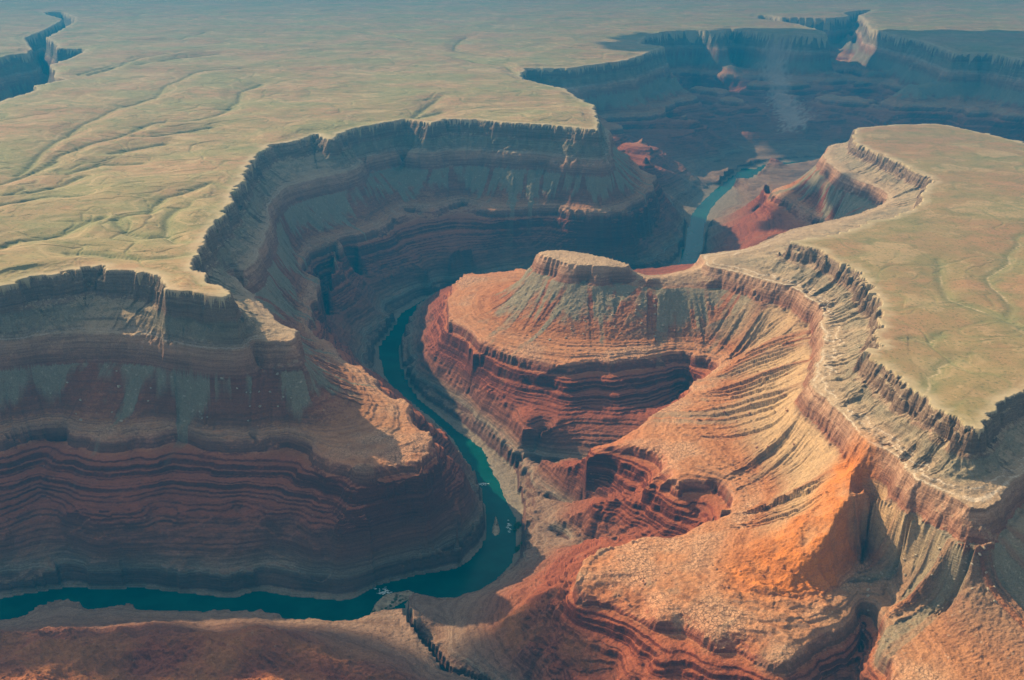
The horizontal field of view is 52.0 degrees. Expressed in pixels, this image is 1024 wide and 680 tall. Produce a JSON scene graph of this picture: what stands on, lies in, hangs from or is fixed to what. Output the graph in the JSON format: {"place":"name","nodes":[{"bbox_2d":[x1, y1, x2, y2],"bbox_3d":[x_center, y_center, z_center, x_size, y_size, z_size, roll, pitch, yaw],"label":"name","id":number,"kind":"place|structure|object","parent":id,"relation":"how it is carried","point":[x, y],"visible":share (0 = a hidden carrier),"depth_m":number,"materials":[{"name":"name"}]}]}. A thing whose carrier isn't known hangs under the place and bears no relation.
{"place":"outdoors","nodes":[
{"label":"outdoors","id":0,"kind":"place"},
{"bbox_2d":[0,13,82,100],"bbox_3d":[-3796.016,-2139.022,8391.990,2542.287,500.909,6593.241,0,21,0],"label":"canyon wall","id":1,"kind":"structure","parent":0,"point":[18,76],"depth_m":7378.34,"materials":[{"name":"brown stone"}]},
{"bbox_2d":[0,251,514,600],"bbox_3d":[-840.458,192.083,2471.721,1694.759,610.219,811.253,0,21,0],"label":"canyon wall","id":2,"kind":"structure","parent":0,"point":[328,480],"depth_m":2426.02,"materials":[{"name":"brown stone"}]},
{"bbox_2d":[0,504,545,679],"bbox_3d":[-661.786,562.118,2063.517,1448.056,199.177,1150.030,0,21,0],"label":"canyon wall","id":3,"kind":"structure","parent":0,"point":[494,630],"depth_m":2029.31,"materials":[{"name":"brown stone"}]},
{"bbox_2d":[0,161,806,621],"bbox_3d":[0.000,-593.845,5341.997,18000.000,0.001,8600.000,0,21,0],"label":"river","id":4,"kind":"structure","parent":0,"point":[490,561],"depth_m":2362.05,"materials":[{"name":"liquid"}]},
{"bbox_2d":[371,590,413,612],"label":"sandbar","id":5,"kind":"structure","parent":4,"relation":"in","point":[385,601],"depth_m":2304.75,"materials":[{"name":"grey sand"}]},
{"bbox_2d":[492,516,499,535],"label":"sandbar","id":6,"kind":"structure","parent":4,"relation":"in","point":[495,529],"depth_m":2581.29,"materials":[{"name":"grey sand"}]},
{"bbox_2d":[199,106,707,460],"bbox_3d":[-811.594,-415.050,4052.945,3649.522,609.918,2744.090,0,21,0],"label":"canyon wall","id":7,"kind":"structure","parent":0,"point":[341,251],"depth_m":4404.54,"materials":[{"name":"brown stone"}]},
{"bbox_2d":[0,0,1023,309],"bbox_3d":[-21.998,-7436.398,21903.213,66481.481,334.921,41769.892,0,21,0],"label":"plateau","id":8,"kind":"structure","parent":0,"point":[138,136],"depth_m":5981.92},
{"bbox_2d":[399,257,722,489],"bbox_3d":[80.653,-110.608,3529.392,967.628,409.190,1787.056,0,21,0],"label":"promontory","id":9,"kind":"structure","parent":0,"point":[504,383],"depth_m":3102.14,"materials":[{"name":"brown stone"}]},
{"bbox_2d":[530,250,650,285],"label":"butte","id":10,"kind":"object","parent":9,"relation":"on","point":[567,267],"visible":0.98,"depth_m":3246.33,"materials":[{"name":"beige stone"}]},
{"bbox_2d":[502,130,1023,679],"bbox_3d":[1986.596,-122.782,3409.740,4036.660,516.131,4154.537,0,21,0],"label":"canyon wall","id":11,"kind":"structure","parent":0,"point":[844,498],"depth_m":2065.42,"materials":[{"name":"brown stone"}]},
{"bbox_2d":[523,12,1023,217],"bbox_3d":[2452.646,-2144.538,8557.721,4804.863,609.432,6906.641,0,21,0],"label":"canyon wall","id":12,"kind":"structure","parent":0,"point":[691,126],"depth_m":7267.74,"materials":[{"name":"brown stone"}]},
{"bbox_2d":[790,124,1023,438],"bbox_3d":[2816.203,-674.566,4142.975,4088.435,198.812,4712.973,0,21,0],"label":"plateau","id":13,"kind":"structure","parent":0,"point":[941,266],"depth_m":2902.67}
]}

